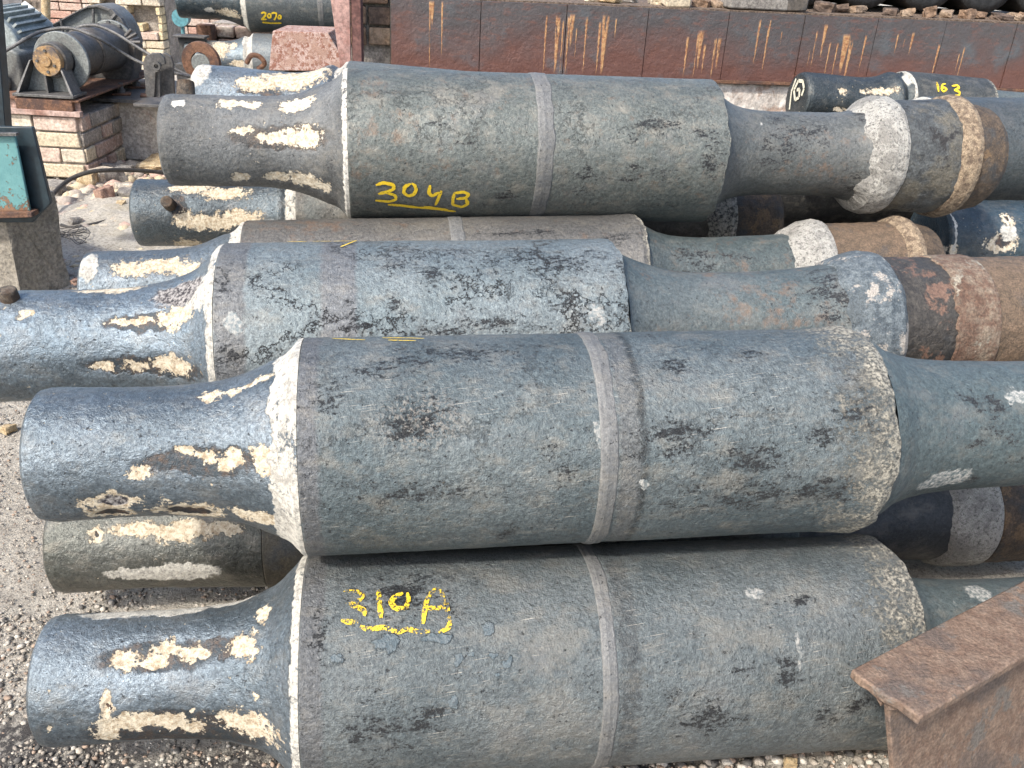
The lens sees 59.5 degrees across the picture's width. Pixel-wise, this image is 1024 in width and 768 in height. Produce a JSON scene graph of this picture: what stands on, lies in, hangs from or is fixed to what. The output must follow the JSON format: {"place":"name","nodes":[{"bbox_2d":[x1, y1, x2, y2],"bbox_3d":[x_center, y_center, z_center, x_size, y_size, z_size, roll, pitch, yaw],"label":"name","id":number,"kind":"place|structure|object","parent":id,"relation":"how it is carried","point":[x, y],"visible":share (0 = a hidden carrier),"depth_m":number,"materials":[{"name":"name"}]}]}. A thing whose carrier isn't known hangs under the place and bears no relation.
{"place":"outdoors","nodes":[
{"label":"outdoors","id":0,"kind":"place"},
{"bbox_2d":[50,0,221,34],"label":"brick wall","id":1,"kind":"structure","parent":0,"point":[61,9],"depth_m":9.38,"materials":[{"name":"beige brick"}]},
{"bbox_2d":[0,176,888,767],"bbox_3d":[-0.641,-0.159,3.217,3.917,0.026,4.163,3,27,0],"label":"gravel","id":2,"kind":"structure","parent":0,"point":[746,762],"depth_m":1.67,"materials":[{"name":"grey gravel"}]},
{"bbox_2d":[26,533,1023,767],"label":"cast roll","id":3,"kind":"object","parent":2,"relation":"on","point":[578,655],"visible":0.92,"depth_m":1.45,"materials":[{"name":"paint"}]},
{"bbox_2d":[19,326,1023,555],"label":"cast roll","id":4,"kind":"object","parent":3,"relation":"on","point":[323,446],"visible":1,"depth_m":1.40,"materials":[{"name":"paint"}]},
{"bbox_2d":[783,757,797,767],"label":"stone","id":5,"kind":"object","parent":2,"relation":"on","point":[790,762],"visible":1,"depth_m":1.64,"materials":[{"name":"beige stone"}]},
{"bbox_2d":[0,4,1023,767],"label":"ground","id":6,"kind":"structure","parent":0,"point":[110,236],"depth_m":1.98,"materials":[{"name":"grey gravel"}]},
{"bbox_2d":[0,423,17,434],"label":"stone","id":7,"kind":"object","parent":6,"relation":"on","point":[6,429],"visible":1,"depth_m":2.54,"materials":[{"name":"beige stone"}]},
{"bbox_2d":[3,0,50,19],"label":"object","id":8,"kind":"object","parent":6,"relation":"on","point":[43,7],"visible":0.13,"depth_m":6.52,"materials":[{"name":"yellow brick"}]},
{"bbox_2d":[0,190,70,289],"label":"concrete pedestal","id":9,"kind":"object","parent":6,"relation":"on","point":[31,255],"visible":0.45,"depth_m":3.38,"materials":[{"name":"grey concrete"}]},
{"bbox_2d":[0,0,52,221],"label":"dark steel plate","id":10,"kind":"object","parent":9,"relation":"on","point":[39,193],"visible":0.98,"depth_m":3.17,"materials":[{"name":"grey metal"}]},
{"bbox_2d":[0,132,38,217],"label":"teal cabinet","id":11,"kind":"object","parent":10,"relation":"attached to","point":[14,200],"visible":1,"depth_m":3.12,"materials":[{"name":"metal"}]},
{"bbox_2d":[21,1,52,23],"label":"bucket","id":12,"kind":"object","parent":6,"relation":"on","point":[25,3],"visible":0.11,"depth_m":5.87,"materials":[{"name":"white plastic"}]},
{"bbox_2d":[48,179,67,195],"bbox_3d":[-2.373,-1.017,4.636,0.134,0.056,0.091,11,38,17],"label":"stone","id":13,"kind":"object","parent":6,"relation":"on","point":[53,184],"visible":0.48,"depth_m":4.62,"materials":[{"name":"grey stone"}]},
{"bbox_2d":[11,100,125,177],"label":"brick pier","id":14,"kind":"structure","parent":6,"relation":"on","point":[91,138],"depth_m":4.86,"materials":[{"name":"beige brick"}]},
{"bbox_2d":[9,70,144,117],"bbox_3d":[-2.586,-1.715,5.202,0.660,0.086,1.130,3,27,0],"label":"machine frame","id":15,"kind":"object","parent":14,"relation":"on","point":[91,87],"visible":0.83,"depth_m":4.71,"materials":[{"name":"brown metal"}]},
{"bbox_2d":[3,3,53,89],"bbox_3d":[-2.814,-1.863,4.988,0.384,0.448,0.570,3,27,0],"label":"electric motor","id":16,"kind":"object","parent":15,"relation":"on","point":[21,21],"visible":0.35,"depth_m":4.85,"materials":[{"name":"teal paint"}]},
{"bbox_2d":[6,3,190,98],"bbox_3d":[-2.294,-1.863,5.079,1.237,0.465,1.060,3,27,0],"label":"cable winch","id":17,"kind":"object","parent":15,"relation":"on","point":[73,52],"visible":0.91,"depth_m":4.86,"materials":[{"name":"metal"}]},
{"bbox_2d":[70,277,76,285],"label":"stone","id":18,"kind":"object","parent":6,"relation":"on","point":[73,281],"visible":0.62,"depth_m":3.48,"materials":[{"name":"stone"}]},
{"bbox_2d":[60,224,90,244],"bbox_3d":[-1.964,-0.662,3.983,0.159,0.027,0.289,-6,29,-18],"label":"wire tangle","id":19,"kind":"object","parent":6,"relation":"on","point":[75,233],"visible":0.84,"depth_m":4.01,"materials":[{"name":"metal"}]},
{"bbox_2d":[89,166,112,183],"bbox_3d":[-2.221,-1.115,4.837,0.115,0.104,0.143,5,27,16],"label":"stone","id":20,"kind":"object","parent":6,"relation":"on","point":[101,178],"visible":0.32,"depth_m":4.79,"materials":[{"name":"grey stone"}]},
{"bbox_2d":[56,159,165,277],"bbox_3d":[-1.748,-0.839,4.413,1.205,0.090,1.944,3,27,0],"label":"rubble","id":21,"kind":"object","parent":6,"relation":"on","point":[78,191],"visible":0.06,"depth_m":4.62,"materials":[{"name":"beige stone"}]},
{"bbox_2d":[68,217,82,224],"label":"stone","id":22,"kind":"object","parent":21,"relation":"on","point":[74,220],"visible":0.94,"depth_m":4.15,"materials":[{"name":"grey stone"}]},
{"bbox_2d":[60,219,105,227],"bbox_3d":[-1.882,-0.821,4.326,0.103,0.018,0.596,18,30,26],"label":"hose","id":23,"kind":"object","parent":21,"relation":"on","point":[67,226],"visible":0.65,"depth_m":4.11,"materials":[{"name":"black rubber"}]},
{"bbox_2d":[76,171,98,185],"bbox_3d":[-2.255,-1.075,4.754,0.104,0.107,0.083,4,21,0],"label":"stone","id":24,"kind":"object","parent":21,"relation":"on","point":[92,179],"visible":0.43,"depth_m":4.72,"materials":[{"name":"beige stone"}]},
{"bbox_2d":[93,184,115,198],"bbox_3d":[-2.060,-0.952,4.544,0.084,0.102,0.090,11,37,31],"label":"stone","id":25,"kind":"object","parent":21,"relation":"on","point":[106,191],"visible":0.59,"depth_m":4.51,"materials":[{"name":"pink stone"}]},
{"bbox_2d":[53,168,162,194],"bbox_3d":[-2.032,-1.053,4.639,0.254,0.114,0.989,19,31,28],"label":"hose","id":26,"kind":"object","parent":21,"relation":"on","point":[58,188],"visible":0.75,"depth_m":4.62,"materials":[{"name":"black rubber"}]},
{"bbox_2d":[104,166,127,181],"bbox_3d":[-2.156,-1.120,4.864,0.132,0.104,0.080,-23,34,-36],"label":"stone","id":27,"kind":"object","parent":21,"relation":"on","point":[119,176],"visible":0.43,"depth_m":4.84,"materials":[{"name":"grey stone"}]},
{"bbox_2d":[116,200,126,204],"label":"stone","id":28,"kind":"object","parent":21,"relation":"on","point":[121,202],"visible":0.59,"depth_m":4.39,"materials":[{"name":"beige stone"}]},
{"bbox_2d":[117,187,130,196],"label":"stone","id":29,"kind":"object","parent":21,"relation":"on","point":[123,191],"visible":0.44,"depth_m":4.55,"materials":[{"name":"grey stone"}]},
{"bbox_2d":[100,162,133,167],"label":"stone","id":30,"kind":"object","parent":6,"relation":"on","point":[113,165],"visible":0.46,"depth_m":5.01,"materials":[{"name":"grey stone"}]},
{"bbox_2d":[114,182,132,189],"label":"stone","id":31,"kind":"object","parent":6,"relation":"on","point":[117,185],"visible":0.52,"depth_m":4.63,"materials":[{"name":"beige stone"}]},
{"bbox_2d":[86,79,176,159],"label":"rendered block","id":32,"kind":"structure","parent":6,"relation":"on","point":[139,132],"depth_m":5.24,"materials":[{"name":"concrete"}]},
{"bbox_2d":[133,53,174,107],"bbox_3d":[-1.946,-1.686,4.935,0.240,0.285,0.240,3,27,0],"label":"sheave bracket","id":33,"kind":"object","parent":32,"relation":"on","point":[159,75],"visible":0.92,"depth_m":4.89,"materials":[{"name":"metal"}]},
{"bbox_2d":[172,34,209,79],"bbox_3d":[-2.015,-1.883,5.723,0.200,0.647,0.100,3,27,0],"label":"steel channel","id":34,"kind":"object","parent":32,"relation":"on","point":[183,39],"visible":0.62,"depth_m":5.59,"materials":[{"name":"grey metal"}]},
{"bbox_2d":[182,41,221,79],"bbox_3d":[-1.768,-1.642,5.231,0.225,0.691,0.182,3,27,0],"label":"rusty ring","id":35,"kind":"object","parent":32,"relation":"on","point":[207,54],"visible":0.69,"depth_m":5.04,"materials":[{"name":"brown metal"}]},
{"bbox_2d":[88,0,185,70],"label":"brick pillar","id":36,"kind":"structure","parent":6,"relation":"on","point":[158,27],"depth_m":8.03,"materials":[{"name":"beige brick"}]},
{"bbox_2d":[139,153,161,169],"bbox_3d":[-2.059,-1.277,5.178,0.138,0.055,0.324,-2,27,-8],"label":"stone","id":37,"kind":"object","parent":6,"relation":"on","point":[152,161],"visible":0.45,"depth_m":5.08,"materials":[{"name":"beige stone"}]},
{"bbox_2d":[172,10,190,33],"bbox_3d":[-2.413,-2.398,6.628,0.120,0.701,0.060,3,27,0],"label":"marker post","id":38,"kind":"object","parent":6,"relation":"on","point":[177,20],"visible":0.48,"depth_m":6.48,"materials":[{"name":"teal metal"}]},
{"bbox_2d":[196,20,272,40],"bbox_3d":[-1.219,-2.072,6.164,1.872,0.665,0.900,3,27,0],"label":"roll stand","id":39,"kind":"object","parent":6,"relation":"on","point":[222,30],"visible":0.06,"depth_m":6.07,"materials":[{"name":"grey stone"}]},
{"bbox_2d":[184,33,283,71],"bbox_3d":[-1.551,-2.072,5.741,1.027,0.321,0.321,-1,27,-8],"label":"cast roll","id":40,"kind":"object","parent":39,"relation":"on","point":[233,53],"visible":0.29,"depth_m":5.60,"materials":[{"name":"paint"}]},
{"bbox_2d":[175,0,334,31],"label":"cast roll","id":41,"kind":"object","parent":39,"relation":"on","point":[261,15],"visible":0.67,"depth_m":5.66,"materials":[{"name":"paint"}]},
{"bbox_2d":[269,25,339,71],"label":"stone block","id":42,"kind":"structure","parent":6,"relation":"on","point":[295,48],"depth_m":4.64,"materials":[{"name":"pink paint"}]},
{"bbox_2d":[244,53,266,69],"bbox_3d":[-1.342,-1.687,4.691,0.113,0.097,0.058,-5,28,-15],"label":"shackle","id":43,"kind":"object","parent":42,"relation":"attached to","point":[260,57],"visible":0.98,"depth_m":4.67,"materials":[{"name":"brown metal"}]},
{"bbox_2d":[331,0,363,67],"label":"steel column","id":44,"kind":"structure","parent":6,"relation":"on","point":[347,21],"depth_m":3.95,"materials":[{"name":"pink metal"}]},
{"bbox_2d":[350,0,389,63],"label":"brick wall","id":45,"kind":"structure","parent":6,"relation":"on","point":[376,23],"depth_m":4.09,"materials":[{"name":"beige brick"}]},
{"bbox_2d":[42,485,1023,592],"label":"cast roll","id":46,"kind":"object","parent":6,"relation":"on","point":[966,527],"visible":0.33,"depth_m":1.82,"materials":[{"name":"paint"}]},
{"bbox_2d":[0,238,1023,401],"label":"cast roll","id":47,"kind":"object","parent":46,"relation":"on","point":[225,311],"visible":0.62,"depth_m":1.69,"materials":[{"name":"paint"}]},
{"bbox_2d":[389,0,1023,111],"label":"steel faced wall","id":48,"kind":"structure","parent":6,"relation":"on","point":[752,59],"depth_m":4.28,"materials":[{"name":"brown metal"}]},
{"bbox_2d":[599,0,622,3],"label":"rubble stone","id":49,"kind":"object","parent":48,"relation":"on","point":[613,1],"visible":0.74,"depth_m":4.23,"materials":[{"name":"beige stone"}]},
{"bbox_2d":[622,0,638,2],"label":"rubble stone","id":50,"kind":"object","parent":48,"relation":"on","point":[631,1],"visible":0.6,"depth_m":4.33,"materials":[{"name":"grey stone"}]},
{"bbox_2d":[648,0,661,4],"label":"rubble stone","id":51,"kind":"object","parent":48,"relation":"on","point":[654,2],"visible":0.74,"depth_m":4.30,"materials":[{"name":"beige stone"}]},
{"bbox_2d":[660,0,690,7],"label":"loose block","id":52,"kind":"object","parent":48,"relation":"on","point":[678,3],"depth_m":4.22,"materials":[{"name":"beige stone"}]},
{"bbox_2d":[692,0,710,7],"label":"rubble stone","id":53,"kind":"object","parent":48,"relation":"on","point":[702,3],"visible":0.84,"depth_m":4.31,"materials":[{"name":"brown stone"}]},
{"bbox_2d":[710,0,725,7],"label":"rubble stone","id":54,"kind":"object","parent":48,"relation":"on","point":[716,3],"visible":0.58,"depth_m":4.33,"materials":[{"name":"beige stone"}]},
{"bbox_2d":[721,0,787,10],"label":"loose block","id":55,"kind":"object","parent":48,"relation":"on","point":[777,5],"depth_m":4.28,"materials":[{"name":"grey stone"}]},
{"bbox_2d":[786,0,808,11],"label":"loose block","id":56,"kind":"object","parent":48,"relation":"on","point":[797,5],"depth_m":4.31,"materials":[{"name":"stone"}]},
{"bbox_2d":[808,0,820,4],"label":"dark roll end","id":57,"kind":"object","parent":48,"relation":"on","point":[810,2],"visible":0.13,"depth_m":4.56,"materials":[{"name":"black metal"}]},
{"bbox_2d":[813,1,836,12],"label":"rubble stone","id":58,"kind":"object","parent":48,"relation":"on","point":[824,6],"visible":0.94,"depth_m":4.43,"materials":[{"name":"stone"}]},
{"bbox_2d":[834,3,848,12],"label":"rubble stone","id":59,"kind":"object","parent":48,"relation":"on","point":[842,8],"visible":0.71,"depth_m":4.44,"materials":[{"name":"stone"}]},
{"bbox_2d":[821,0,884,7],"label":"dark roll end","id":60,"kind":"object","parent":48,"relation":"on","point":[870,3],"visible":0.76,"depth_m":4.61,"materials":[{"name":"black metal"}]},
{"bbox_2d":[846,5,867,12],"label":"rubble stone","id":61,"kind":"object","parent":48,"relation":"on","point":[858,9],"visible":0.75,"depth_m":4.49,"materials":[{"name":"beige stone"}]},
{"bbox_2d":[882,7,898,15],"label":"rubble stone","id":62,"kind":"object","parent":48,"relation":"on","point":[890,11],"visible":0.95,"depth_m":4.45,"materials":[{"name":"stone"}]},
{"bbox_2d":[900,8,915,16],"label":"rubble stone","id":63,"kind":"object","parent":48,"relation":"on","point":[907,12],"visible":0.94,"depth_m":4.44,"materials":[{"name":"beige stone"}]},
{"bbox_2d":[881,0,946,10],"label":"dark roll end","id":64,"kind":"object","parent":48,"relation":"on","point":[921,5],"visible":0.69,"depth_m":4.66,"materials":[{"name":"black metal"}]},
{"bbox_2d":[922,6,937,17],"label":"rubble stone","id":65,"kind":"object","parent":48,"relation":"on","point":[929,12],"visible":0.86,"depth_m":4.46,"materials":[{"name":"brown stone"}]},
{"bbox_2d":[939,9,953,17],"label":"rubble stone","id":66,"kind":"object","parent":48,"relation":"on","point":[943,13],"visible":0.98,"depth_m":4.51,"materials":[{"name":"beige stone"}]},
{"bbox_2d":[958,8,977,18],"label":"rubble stone","id":67,"kind":"object","parent":48,"relation":"on","point":[970,13],"visible":0.97,"depth_m":4.53,"materials":[{"name":"brown stone"}]},
{"bbox_2d":[939,0,1006,12],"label":"dark roll end","id":68,"kind":"object","parent":48,"relation":"on","point":[987,6],"visible":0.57,"depth_m":4.72,"materials":[{"name":"black metal"}]},
{"bbox_2d":[974,11,987,18],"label":"rubble stone","id":69,"kind":"object","parent":48,"relation":"on","point":[981,15],"visible":0.74,"depth_m":4.58,"materials":[{"name":"beige stone"}]},
{"bbox_2d":[988,12,1014,20],"bbox_3d":[2.508,-1.877,4.587,0.096,0.040,0.107,-3,31,-16],"label":"rubble stone","id":70,"kind":"object","parent":48,"relation":"on","point":[1000,16],"visible":0.93,"depth_m":4.55,"materials":[{"name":"stone"}]},
{"bbox_2d":[996,0,1023,12],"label":"dark roll end","id":71,"kind":"object","parent":48,"relation":"on","point":[1016,6],"visible":0.28,"depth_m":4.82,"materials":[{"name":"black metal"}]},
{"bbox_2d":[1007,12,1023,20],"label":"rubble stone","id":72,"kind":"object","parent":48,"relation":"on","point":[1018,17],"visible":0.66,"depth_m":4.60,"materials":[{"name":"beige stone"}]},
{"bbox_2d":[850,581,1023,767],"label":"steel beam","id":73,"kind":"structure","parent":6,"relation":"on","point":[949,693],"depth_m":1.39,"materials":[{"name":"brown metal"}]},
{"bbox_3d":[0.167,0.120,2.380,1.769,0.343,0.342,-1,27,-8],"label":"cast roll","id":74,"kind":"object","parent":6,"relation":"on","visible":0},
{"bbox_2d":[77,213,945,289],"bbox_3d":[0.060,-0.269,2.364,2.234,0.352,0.353,-2,28,-8],"label":"cast roll","id":75,"kind":"object","parent":74,"relation":"on","point":[805,243],"visible":0.34,"depth_m":2.25,"materials":[{"name":"paint"}]},
{"bbox_2d":[157,67,1008,221],"bbox_3d":[0.239,-0.623,2.384,2.224,0.378,0.378,-1,27,-8],"label":"cast roll","id":76,"kind":"object","parent":75,"relation":"on","point":[353,142],"visible":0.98,"depth_m":2.22,"materials":[{"name":"paint"}]},
{"bbox_3d":[0.898,-0.427,3.532,2.069,0.342,0.342,-1,27,-8],"label":"cast roll","id":77,"kind":"object","parent":6,"relation":"on","visible":0},
{"bbox_2d":[129,179,783,245],"bbox_3d":[-0.148,-0.594,3.172,2.254,0.336,0.336,-1,27,-8],"label":"cast roll","id":78,"kind":"object","parent":77,"relation":"on","point":[163,212],"visible":0.25,"depth_m":2.96,"materials":[{"name":"paint"}]},
{"bbox_2d":[190,61,458,95],"bbox_3d":[-0.021,-0.816,2.875,1.949,0.332,0.332,4,27,-3],"label":"cast roll","id":79,"kind":"object","parent":78,"relation":"on","point":[206,79],"visible":0.09,"depth_m":2.73,"materials":[{"name":"paint"}]},
{"bbox_2d":[780,195,913,227],"bbox_3d":[1.068,-0.795,3.573,2.169,0.342,0.342,-1,27,-8],"label":"cast roll","id":80,"kind":"object","parent":77,"relation":"on","point":[825,209],"visible":0.02,"depth_m":3.48,"materials":[{"name":"paint"}]},
{"bbox_2d":[785,71,1023,112],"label":"cast roll","id":81,"kind":"object","parent":80,"relation":"on","point":[814,92],"visible":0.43,"depth_m":3.71,"materials":[{"name":"paint"}]},
{"bbox_2d":[910,200,1023,256],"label":"cast roll","id":82,"kind":"object","parent":77,"relation":"on","point":[989,228],"visible":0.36,"depth_m":2.85,"materials":[{"name":"paint"}]},
{"bbox_2d":[913,96,1023,199],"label":"cast roll","id":83,"kind":"object","parent":82,"relation":"on","point":[1009,112],"visible":0.06,"depth_m":3.07,"materials":[{"name":"paint"}]}
]}

